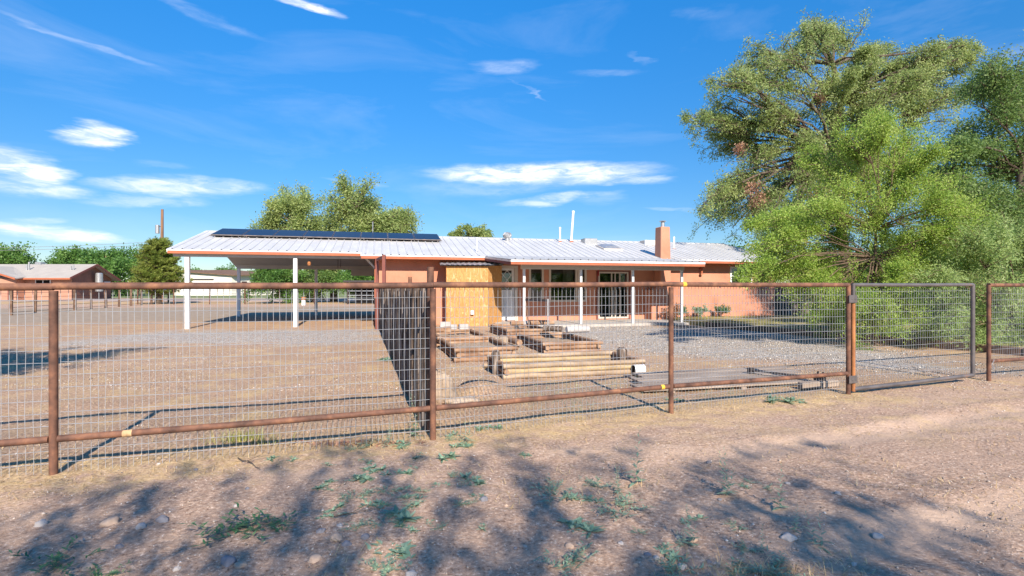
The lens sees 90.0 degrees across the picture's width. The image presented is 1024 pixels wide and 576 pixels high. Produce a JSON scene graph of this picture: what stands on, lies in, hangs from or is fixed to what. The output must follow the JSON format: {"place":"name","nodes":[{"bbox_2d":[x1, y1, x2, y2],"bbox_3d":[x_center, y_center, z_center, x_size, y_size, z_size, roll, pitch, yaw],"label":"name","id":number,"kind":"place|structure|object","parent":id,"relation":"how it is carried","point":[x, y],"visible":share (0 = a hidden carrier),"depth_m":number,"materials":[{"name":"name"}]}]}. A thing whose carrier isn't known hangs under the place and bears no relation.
{"place":"outdoors","nodes":[
{"label":"outdoors","id":0,"kind":"place"},
{"bbox_2d":[0,289,1023,575],"bbox_3d":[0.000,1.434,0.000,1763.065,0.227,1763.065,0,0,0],"label":"ground","id":1,"kind":"structure","parent":0,"point":[908,537],"depth_m":4.37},
{"bbox_2d":[0,241,46,263],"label":"tree","id":2,"kind":"object","parent":1,"relation":"on","point":[18,255],"visible":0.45,"depth_m":92.97,"materials":[{"name":"green plant"}]},
{"bbox_2d":[33,519,47,526],"bbox_3d":[-3.009,1.513,3.270,0.075,0.069,0.061,0,0,-14],"label":"stone","id":3,"kind":"object","parent":1,"relation":"on","point":[41,522],"visible":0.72,"depth_m":3.26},
{"bbox_2d":[8,535,106,575],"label":"weed","id":4,"kind":"object","parent":1,"relation":"on","point":[57,557],"visible":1,"depth_m":2.77,"materials":[{"name":"plant"}]},
{"bbox_2d":[0,262,120,299],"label":"neighbour house","id":5,"kind":"structure","parent":1,"relation":"on","point":[40,272],"depth_m":66.31,"materials":[{"name":"paint"}]},
{"bbox_2d":[44,244,93,263],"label":"tree","id":6,"kind":"object","parent":1,"relation":"on","point":[63,256],"visible":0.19,"depth_m":96.02,"materials":[{"name":"green plant"}]},
{"bbox_2d":[81,562,96,571],"bbox_3d":[-2.291,1.516,2.772,0.075,0.056,0.058,0,0,-19],"label":"stone","id":7,"kind":"object","parent":1,"relation":"on","point":[88,565],"visible":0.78,"depth_m":2.76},
{"bbox_2d":[9,289,168,314],"bbox_3d":[-31.014,0.812,39.747,0.236,1.581,24.262,0,0,-16],"label":"wire fence","id":8,"kind":"object","parent":1,"relation":"on","point":[74,298],"visible":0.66,"depth_m":36.13,"materials":[{"name":"metal"}]},
{"bbox_2d":[64,559,133,575],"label":"weed","id":9,"kind":"object","parent":1,"relation":"on","point":[94,572],"visible":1,"depth_m":2.71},
{"bbox_2d":[75,242,138,296],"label":"tree","id":10,"kind":"object","parent":1,"relation":"on","point":[115,262],"visible":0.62,"depth_m":90.17,"materials":[{"name":"green plant"}]},
{"bbox_2d":[99,516,119,526],"bbox_3d":[-2.567,1.503,3.268,0.106,0.092,0.094,0,0,-40],"label":"stone","id":11,"kind":"object","parent":1,"relation":"on","point":[108,521],"visible":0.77,"depth_m":3.25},
{"bbox_2d":[117,244,155,294],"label":"tree","id":12,"kind":"object","parent":1,"relation":"on","point":[133,251],"visible":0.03,"depth_m":109.85,"materials":[{"name":"green plant"}]},
{"bbox_2d":[155,209,163,301],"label":"utility pole","id":13,"kind":"object","parent":1,"relation":"on","point":[157,230],"visible":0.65,"depth_m":54.89,"materials":[{"name":"brown wood"}]},
{"bbox_2d":[126,236,193,303],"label":"pine tree","id":14,"kind":"object","parent":1,"relation":"on","point":[154,254],"visible":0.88,"depth_m":47.29,"materials":[{"name":"green plant"}]},
{"bbox_2d":[155,515,168,522],"bbox_3d":[-2.260,1.503,3.310,0.096,0.061,0.074,0,0,40],"label":"stone","id":15,"kind":"object","parent":1,"relation":"on","point":[162,518],"visible":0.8,"depth_m":3.29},
{"bbox_2d":[174,270,275,294],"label":"shop building","id":16,"kind":"structure","parent":1,"relation":"on","point":[224,276],"depth_m":103.00,"materials":[{"name":"white paint"}]},
{"bbox_2d":[181,281,214,294],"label":"garage door","id":17,"kind":"structure","parent":16,"relation":"in","point":[193,291],"depth_m":102.92,"materials":[{"name":"white paint"}]},
{"bbox_2d":[220,555,236,566],"bbox_3d":[-1.552,1.501,2.802,0.098,0.075,0.072,0,0,33],"label":"stone","id":18,"kind":"object","parent":1,"relation":"on","point":[227,560],"visible":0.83,"depth_m":2.78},
{"bbox_2d":[234,561,246,568],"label":"stone","id":19,"kind":"object","parent":1,"relation":"on","point":[239,564],"visible":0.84,"depth_m":2.76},
{"bbox_2d":[180,502,304,546],"bbox_3d":[-1.644,1.429,3.115,0.534,0.128,0.572,0,0,20],"label":"weed","id":20,"kind":"object","parent":1,"relation":"on","point":[239,524],"visible":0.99,"depth_m":3.15,"materials":[{"name":"plant"}]},
{"bbox_2d":[199,426,298,446],"bbox_3d":[-2.602,1.425,5.028,1.101,0.178,0.527,0,0,0],"label":"grass tuft","id":21,"kind":"object","parent":1,"relation":"on","point":[239,437],"visible":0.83,"depth_m":4.99,"materials":[{"name":"plant"}]},
{"bbox_2d":[137,289,373,304],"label":"wire fence","id":22,"kind":"object","parent":1,"relation":"on","point":[244,302],"visible":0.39,"depth_m":47.72,"materials":[{"name":"metal"}]},
{"bbox_2d":[241,269,307,303],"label":"bush","id":23,"kind":"object","parent":1,"relation":"on","point":[272,275],"visible":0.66,"depth_m":49.13,"materials":[{"name":"green plant"}]},
{"bbox_2d":[261,514,296,532],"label":"weed","id":24,"kind":"object","parent":1,"relation":"on","point":[277,529],"visible":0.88,"depth_m":3.22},
{"bbox_2d":[245,180,327,298],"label":"elm tree","id":25,"kind":"object","parent":1,"relation":"on","point":[296,210],"visible":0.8,"depth_m":58.53,"materials":[{"name":"green plant"}]},
{"bbox_2d":[307,553,321,563],"bbox_3d":[-1.091,1.501,2.839,0.069,0.052,0.077,0,0,9],"label":"stone","id":26,"kind":"object","parent":1,"relation":"on","point":[314,558],"visible":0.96,"depth_m":2.82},
{"bbox_2d":[290,269,345,301],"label":"bush","id":27,"kind":"object","parent":1,"relation":"on","point":[324,276],"visible":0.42,"depth_m":52.44,"materials":[{"name":"green plant"}]},
{"bbox_2d":[312,477,337,490],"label":"weed","id":28,"kind":"object","parent":1,"relation":"on","point":[321,486],"visible":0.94,"depth_m":3.89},
{"bbox_2d":[330,532,342,540],"bbox_3d":[-1.037,1.482,3.029,0.084,0.068,0.058,0,0,1],"label":"stone","id":29,"kind":"object","parent":1,"relation":"on","point":[337,535],"visible":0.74,"depth_m":3.01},
{"bbox_2d":[253,438,425,446],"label":"dead leaves","id":30,"kind":"object","parent":1,"relation":"on","point":[336,442],"visible":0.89,"depth_m":4.94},
{"bbox_2d":[327,270,373,294],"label":"bush","id":31,"kind":"object","parent":1,"relation":"on","point":[346,274],"visible":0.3,"depth_m":50.50,"materials":[{"name":"green plant"}]},
{"bbox_2d":[338,488,375,499],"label":"weed","id":32,"kind":"object","parent":1,"relation":"on","point":[356,496],"visible":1,"depth_m":3.67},
{"bbox_2d":[343,280,373,303],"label":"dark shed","id":33,"kind":"structure","parent":1,"relation":"on","point":[358,293],"depth_m":49.60,"materials":[{"name":"metal"}]},
{"bbox_2d":[298,167,424,301],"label":"elm tree","id":34,"kind":"object","parent":1,"relation":"on","point":[358,210],"visible":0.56,"depth_m":54.35,"materials":[{"name":"green plant"}]},
{"bbox_2d":[350,473,374,483],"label":"weed","id":35,"kind":"object","parent":1,"relation":"on","point":[364,477],"visible":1,"depth_m":3.98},
{"bbox_2d":[358,498,394,509],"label":"weed","id":36,"kind":"object","parent":1,"relation":"on","point":[378,503],"visible":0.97,"depth_m":3.54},
{"bbox_2d":[359,511,396,529],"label":"weed","id":37,"kind":"object","parent":1,"relation":"on","point":[374,523],"visible":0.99,"depth_m":3.25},
{"bbox_2d":[375,255,385,328],"bbox_3d":[-4.460,0.270,17.350,0.129,2.660,2.161,0,0,-21],"label":"gate frame","id":38,"kind":"object","parent":1,"relation":"on","point":[382,258],"visible":0.64,"depth_m":18.25,"materials":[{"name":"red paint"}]},
{"bbox_2d":[358,549,409,575],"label":"weed","id":39,"kind":"object","parent":1,"relation":"on","point":[382,570],"visible":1,"depth_m":2.74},
{"bbox_2d":[365,540,416,564],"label":"weed","id":40,"kind":"object","parent":1,"relation":"on","point":[403,550],"visible":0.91,"depth_m":2.92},
{"bbox_2d":[380,468,415,475],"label":"weed","id":41,"kind":"object","parent":1,"relation":"on","point":[408,471],"visible":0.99,"depth_m":4.11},
{"bbox_2d":[378,505,420,524],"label":"weed","id":42,"kind":"object","parent":1,"relation":"on","point":[401,514],"visible":1,"depth_m":3.32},
{"bbox_2d":[379,267,433,432],"bbox_3d":[-3.112,0.690,13.013,0.205,1.820,15.994,0,0,-16],"label":"stake fence","id":43,"kind":"object","parent":1,"relation":"on","point":[397,311],"visible":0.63,"depth_m":6.19,"materials":[{"name":"brown wood"}]},
{"bbox_2d":[0,282,850,475],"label":"pipe fence","id":44,"kind":"object","parent":1,"relation":"on","point":[54,438],"visible":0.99,"depth_m":4.96,"materials":[{"name":"metal"}]},
{"bbox_2d":[849,283,974,391],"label":"pipe gate","id":45,"kind":"structure","parent":44,"relation":"attached to","point":[853,377],"depth_m":7.70,"materials":[{"name":"metal"}]},
{"bbox_2d":[436,369,458,402],"bbox_3d":[-0.955,1.421,6.802,0.462,0.827,0.290,-18,23,-11],"label":"rock slab","id":46,"kind":"object","parent":1,"relation":"on","point":[440,392],"visible":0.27,"depth_m":6.67,"materials":[{"name":"stone"}]},
{"bbox_2d":[437,451,463,461],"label":"weed","id":47,"kind":"object","parent":1,"relation":"on","point":[450,456],"visible":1,"depth_m":4.54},
{"bbox_2d":[443,395,479,403],"bbox_3d":[-0.649,1.494,6.614,0.499,0.180,0.302,0,0,-34],"label":"rock slab","id":48,"kind":"object","parent":1,"relation":"on","point":[464,399],"visible":0.42,"depth_m":6.54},
{"bbox_2d":[449,442,475,447],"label":"weed","id":49,"kind":"object","parent":1,"relation":"on","point":[461,444],"visible":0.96,"depth_m":4.86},
{"bbox_2d":[436,328,491,347],"bbox_3d":[-1.522,1.365,14.239,1.455,0.286,2.443,0,0,-16],"label":"log pile","id":50,"kind":"object","parent":1,"relation":"on","point":[461,333],"visible":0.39,"depth_m":14.80,"materials":[{"name":"wood"}]},
{"bbox_2d":[439,261,502,325],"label":"plywood shed","id":51,"kind":"structure","parent":1,"relation":"on","point":[470,271],"depth_m":20.19,"materials":[{"name":"yellow wood"}]},
{"bbox_2d":[447,223,494,237],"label":"elm tree","id":52,"kind":"object","parent":1,"relation":"on","point":[470,231],"visible":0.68,"depth_m":59.71,"materials":[{"name":"green plant"}]},
{"bbox_2d":[166,211,776,328],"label":"ranch house","id":53,"kind":"structure","parent":1,"relation":"on","point":[661,257],"depth_m":22.76,"materials":[{"name":"white metal"}]},
{"bbox_2d":[502,268,513,319],"bbox_3d":[-0.264,0.271,21.863,0.766,2.218,0.120,0,0,-15],"label":"door","id":54,"kind":"structure","parent":53,"relation":"in","point":[507,303],"depth_m":21.90,"materials":[{"name":"white paint"}]},
{"bbox_2d":[529,269,543,301],"bbox_3d":[1.053,-0.160,22.207,0.670,1.500,0.078,0,0,-15],"label":"window","id":55,"kind":"structure","parent":53,"relation":"in","point":[542,273],"depth_m":22.21,"materials":[{"name":"beige paint"}]},
{"bbox_2d":[549,269,576,301],"bbox_3d":[2.218,-0.150,22.637,1.320,1.520,0.325,0,0,-15],"label":"window","id":56,"kind":"structure","parent":53,"relation":"in","point":[567,274],"depth_m":22.80,"materials":[{"name":"glass"}]},
{"bbox_2d":[578,270,586,301],"bbox_3d":[3.108,-0.150,22.740,0.420,1.520,0.078,0,0,-15],"label":"window","id":57,"kind":"structure","parent":53,"relation":"in","point":[585,272],"depth_m":22.74,"materials":[{"name":"beige paint"}]},
{"bbox_2d":[598,272,628,318],"bbox_3d":[4.571,0.320,23.114,1.480,2.100,0.090,0,0,-15],"label":"sliding door","id":58,"kind":"structure","parent":53,"relation":"in","point":[614,296],"depth_m":23.12,"materials":[{"name":"beige paint"}]},
{"bbox_2d":[460,471,485,485],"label":"weed","id":59,"kind":"object","parent":1,"relation":"on","point":[478,482],"visible":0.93,"depth_m":3.97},
{"bbox_2d":[439,336,517,362],"bbox_3d":[-0.841,1.360,11.640,1.366,0.299,2.468,0,0,-16],"label":"log pile","id":60,"kind":"object","parent":1,"relation":"on","point":[461,345],"visible":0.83,"depth_m":10.73,"materials":[{"name":"wood"}]},
{"bbox_2d":[475,424,503,430],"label":"weed","id":61,"kind":"object","parent":1,"relation":"on","point":[495,427],"visible":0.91,"depth_m":5.51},
{"bbox_2d":[491,350,499,374],"bbox_3d":[-0.277,1.303,8.954,0.154,0.436,0.156,0,0,-41],"label":"log stump","id":62,"kind":"object","parent":1,"relation":"on","point":[494,368],"visible":0.58,"depth_m":8.89,"materials":[{"name":"brown wood"}]},
{"bbox_2d":[499,335,522,345],"bbox_3d":[-0.051,1.372,13.600,0.160,0.158,1.501,0,0,-19],"label":"fallen log","id":63,"kind":"object","parent":1,"relation":"on","point":[512,340],"visible":0.68,"depth_m":13.11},
{"bbox_2d":[0,342,1023,575],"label":"dry straw","id":64,"kind":"object","parent":1,"relation":"on","point":[480,443],"visible":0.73,"depth_m":5.00,"materials":[{"name":"plant"}]},
{"bbox_2d":[0,368,1023,575],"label":"pebbles","id":65,"kind":"object","parent":1,"relation":"on","point":[432,542],"visible":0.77,"depth_m":3.82,"materials":[{"name":"stone"}]},
{"bbox_2d":[1,331,1023,391],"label":"dirt clods","id":66,"kind":"object","parent":1,"relation":"on","point":[171,352],"visible":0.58,"depth_m":9.52,"materials":[{"name":"soil"}]},
{"bbox_2d":[489,323,548,337],"bbox_3d":[0.203,1.364,16.457,1.508,0.288,2.378,0,0,-14],"label":"log pile","id":67,"kind":"object","parent":1,"relation":"on","point":[512,330],"visible":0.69,"depth_m":16.07,"materials":[{"name":"wood"}]},
{"bbox_2d":[525,298,548,331],"bbox_3d":[0.803,0.916,16.001,0.145,1.172,1.122,0,0,-37],"label":"metal frame","id":68,"kind":"object","parent":1,"relation":"on","point":[544,300],"visible":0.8,"depth_m":15.80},
{"bbox_2d":[530,320,554,324],"bbox_3d":[0.949,1.087,16.003,0.802,0.149,0.143,0,0,-17],"label":"log offcut","id":69,"kind":"object","parent":68,"relation":"on","point":[552,322],"visible":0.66,"depth_m":15.93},
{"bbox_2d":[516,332,602,352],"bbox_3d":[1.095,1.366,12.967,1.496,0.289,2.546,0,0,-15],"label":"log pile","id":70,"kind":"object","parent":1,"relation":"on","point":[556,338],"visible":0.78,"depth_m":12.20,"materials":[{"name":"wood"}]},
{"bbox_2d":[542,325,562,331],"bbox_3d":[1.102,1.093,13.803,0.553,0.155,0.161,0,0,29],"label":"log offcut","id":71,"kind":"object","parent":70,"relation":"on","point":[557,328],"visible":0.95,"depth_m":13.72,"materials":[{"name":"brown wood"}]},
{"bbox_2d":[565,326,589,332],"bbox_3d":[1.719,1.085,13.403,0.623,0.177,0.175,0,0,-14],"label":"log offcut","id":72,"kind":"object","parent":70,"relation":"on","point":[570,329],"visible":0.9,"depth_m":13.34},
{"bbox_2d":[529,473,590,501],"bbox_3d":[0.281,1.453,3.700,0.362,0.091,0.519,0,0,-30],"label":"weed","id":73,"kind":"object","parent":1,"relation":"on","point":[564,495],"visible":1,"depth_m":3.70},
{"bbox_2d":[484,351,645,379],"bbox_3d":[0.930,1.377,9.310,2.702,0.264,1.369,0,0,-14],"label":"log pile","id":74,"kind":"object","parent":1,"relation":"on","point":[583,363],"visible":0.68,"depth_m":8.80,"materials":[{"name":"wood"}]},
{"bbox_2d":[534,540,598,575],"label":"weed","id":75,"kind":"object","parent":1,"relation":"on","point":[574,559],"visible":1,"depth_m":2.78,"materials":[{"name":"plant"}]},
{"bbox_2d":[557,516,605,538],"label":"weed","id":76,"kind":"object","parent":1,"relation":"on","point":[589,529],"visible":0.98,"depth_m":3.18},
{"bbox_2d":[567,492,606,503],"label":"weed","id":77,"kind":"object","parent":1,"relation":"on","point":[596,500],"visible":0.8,"depth_m":3.63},
{"bbox_2d":[578,475,612,487],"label":"weed","id":78,"kind":"object","parent":1,"relation":"on","point":[595,483],"visible":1,"depth_m":3.88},
{"bbox_2d":[617,347,626,359],"bbox_3d":[2.051,1.312,9.560,0.180,0.419,0.176,0,0,-39],"label":"log stump","id":79,"kind":"object","parent":1,"relation":"on","point":[623,353],"visible":0.6,"depth_m":9.50,"materials":[{"name":"brown wood"}]},
{"bbox_2d":[591,491,656,520],"bbox_3d":[0.766,1.457,3.431,0.338,0.085,0.484,0,0,38],"label":"weed","id":80,"kind":"object","parent":1,"relation":"on","point":[620,503],"visible":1,"depth_m":3.45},
{"bbox_2d":[476,377,790,411],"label":"green sprouts","id":81,"kind":"object","parent":1,"relation":"on","point":[628,393],"visible":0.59,"depth_m":7.24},
{"bbox_2d":[625,425,645,486],"bbox_3d":[0.943,1.270,3.931,0.173,0.484,0.233,0,0,38],"label":"weed","id":82,"kind":"object","parent":1,"relation":"on","point":[636,472],"visible":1,"depth_m":3.91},
{"bbox_2d":[632,364,645,372],"bbox_3d":[2.183,1.410,8.851,0.193,0.188,0.188,0,0,-14],"label":"white bucket","id":83,"kind":"object","parent":1,"relation":"on","point":[637,368],"visible":0.52,"depth_m":8.78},
{"bbox_2d":[653,542,683,561],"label":"weed","id":84,"kind":"object","parent":1,"relation":"on","point":[664,551],"visible":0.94,"depth_m":2.92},
{"bbox_2d":[661,302,679,318],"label":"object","id":85,"kind":"object","parent":1,"relation":"on","point":[665,310],"depth_m":22.55,"materials":[{"name":"green plant"}]},
{"bbox_2d":[656,545,712,575],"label":"weed","id":86,"kind":"object","parent":1,"relation":"on","point":[674,568],"visible":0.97,"depth_m":2.75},
{"bbox_2d":[681,504,699,545],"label":"weed","id":87,"kind":"object","parent":1,"relation":"on","point":[691,530],"visible":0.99,"depth_m":3.01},
{"bbox_2d":[680,514,707,523],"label":"weed","id":88,"kind":"object","parent":1,"relation":"on","point":[699,516],"visible":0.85,"depth_m":3.37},
{"bbox_2d":[691,303,709,317],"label":"shrub","id":89,"kind":"object","parent":1,"relation":"on","point":[697,308],"depth_m":23.45,"materials":[{"name":"green plant"}]},
{"bbox_2d":[623,366,812,392],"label":"board platform","id":90,"kind":"structure","parent":1,"relation":"on","point":[719,373],"depth_m":8.32,"materials":[{"name":"wood"}]},
{"bbox_2d":[747,368,825,380],"bbox_3d":[4.360,1.369,8.187,0.134,0.182,1.188,0,0,-41],"label":"rack","id":91,"kind":"object","parent":90,"relation":"on","point":[751,370],"visible":0.53,"depth_m":8.30,"materials":[{"name":"metal"}]},
{"bbox_2d":[715,303,731,316],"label":"shrub","id":92,"kind":"object","parent":1,"relation":"on","point":[723,308],"depth_m":23.88,"materials":[{"name":"green plant"}]},
{"bbox_2d":[717,450,738,494],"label":"weed","id":93,"kind":"object","parent":1,"relation":"on","point":[725,488],"visible":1,"depth_m":3.73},
{"bbox_2d":[724,556,752,575],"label":"weed","id":94,"kind":"object","parent":1,"relation":"on","point":[736,570],"visible":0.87,"depth_m":2.74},
{"bbox_2d":[730,540,763,554],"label":"weed","id":95,"kind":"object","parent":1,"relation":"on","point":[743,547],"visible":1,"depth_m":2.94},
{"bbox_2d":[496,326,1023,377],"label":"gravel","id":96,"kind":"structure","parent":1,"relation":"on","point":[838,357],"depth_m":12.26,"materials":[{"name":"gravel"}]},
{"bbox_2d":[654,543,866,575],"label":"grass tuft","id":97,"kind":"object","parent":1,"relation":"on","point":[764,566],"visible":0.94,"depth_m":2.74,"materials":[{"name":"plant"}]},
{"bbox_2d":[769,469,787,509],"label":"weed","id":98,"kind":"object","parent":1,"relation":"on","point":[781,499],"visible":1,"depth_m":3.47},
{"bbox_2d":[743,545,818,575],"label":"weed","id":99,"kind":"object","parent":1,"relation":"on","point":[777,567],"visible":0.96,"depth_m":2.71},
{"bbox_2d":[780,532,797,541],"bbox_3d":[1.659,1.499,3.068,0.089,0.057,0.075,0,0,-28],"label":"stone","id":100,"kind":"object","parent":1,"relation":"on","point":[787,536],"visible":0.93,"depth_m":3.05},
{"bbox_2d":[798,379,838,388],"bbox_3d":[4.620,1.450,7.720,0.700,0.100,0.100,0,0,-17],"label":"timber block","id":101,"kind":"object","parent":1,"relation":"on","point":[804,385],"depth_m":7.67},
{"bbox_2d":[803,511,833,554],"bbox_3d":[1.806,1.417,3.008,0.133,0.198,0.173,0,0,-40],"label":"weed","id":102,"kind":"object","parent":1,"relation":"on","point":[822,541],"visible":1,"depth_m":3.01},
{"bbox_2d":[705,322,1023,355],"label":"timber border","id":103,"kind":"object","parent":1,"relation":"on","point":[1020,350],"visible":0.79,"depth_m":13.89,"materials":[{"name":"wood"}]},
{"bbox_2d":[872,532,883,539],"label":"stone","id":104,"kind":"object","parent":1,"relation":"on","point":[877,536],"visible":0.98,"depth_m":3.09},
{"bbox_2d":[986,283,1023,380],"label":"pipe fence","id":105,"kind":"object","parent":1,"relation":"on","point":[989,360],"visible":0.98,"depth_m":8.40,"materials":[{"name":"metal"}]},
{"bbox_2d":[0,0,1023,282],"label":"sky","id":106,"kind":"structure","parent":0,"point":[515,117],"materials":[{"name":"blue"}]},
{"bbox_2d":[667,314,1023,347],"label":"lawn ground","id":107,"kind":"structure","parent":0,"point":[702,321],"depth_m":20.11,"materials":[{"name":"plant"}]},
{"bbox_2d":[774,287,862,314],"bbox_3d":[15.730,0.667,25.860,5.260,1.666,0.139,0,0,0],"label":"board fence","id":108,"kind":"object","parent":107,"relation":"on","point":[783,309],"visible":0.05,"depth_m":25.80,"materials":[{"name":"wood"}]},
{"bbox_2d":[677,7,989,280],"bbox_3d":[18.881,-7.752,28.857,19.497,18.705,8.860,0,0,0],"label":"elm tree","id":109,"kind":"object","parent":107,"relation":"on","point":[907,85],"visible":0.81,"depth_m":27.34,"materials":[{"name":"green plant"}]},
{"bbox_2d":[803,279,870,328],"bbox_3d":[10.757,0.624,16.837,2.145,1.912,1.632,0,0,25],"label":"green bush","id":110,"kind":"object","parent":107,"relation":"on","point":[828,317],"visible":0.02,"depth_m":16.81,"materials":[{"name":"green plant"}]},
{"bbox_2d":[729,104,1005,350],"bbox_3d":[8.969,-1.686,13.560,7.793,6.739,4.439,0,0,0],"label":"young elm","id":111,"kind":"object","parent":107,"relation":"on","point":[899,162],"visible":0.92,"depth_m":12.86,"materials":[{"name":"green plant"}]},
{"bbox_2d":[850,226,923,287],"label":"tree","id":112,"kind":"object","parent":107,"relation":"on","point":[885,246],"visible":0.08,"depth_m":46.97,"materials":[{"name":"green plant"}]},
{"bbox_2d":[903,278,929,318],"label":"hedge bush","id":113,"kind":"object","parent":107,"relation":"on","point":[915,297],"visible":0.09,"depth_m":21.61,"materials":[{"name":"green plant"}]},
{"bbox_2d":[920,278,993,313],"bbox_3d":[17.231,0.505,19.848,3.970,2.569,2.448,0,0,-28],"label":"hedge bush","id":114,"kind":"object","parent":107,"relation":"on","point":[930,295],"visible":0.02,"depth_m":19.46,"materials":[{"name":"green plant"}]},
{"bbox_2d":[896,206,1023,350],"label":"feathery shrub","id":115,"kind":"object","parent":107,"relation":"on","point":[1001,245],"visible":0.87,"depth_m":12.38,"materials":[{"name":"green plant"}]},
{"bbox_2d":[900,43,1023,252],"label":"dark tree","id":116,"kind":"object","parent":107,"relation":"on","point":[999,88],"visible":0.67,"depth_m":16.02,"materials":[{"name":"green plant"}]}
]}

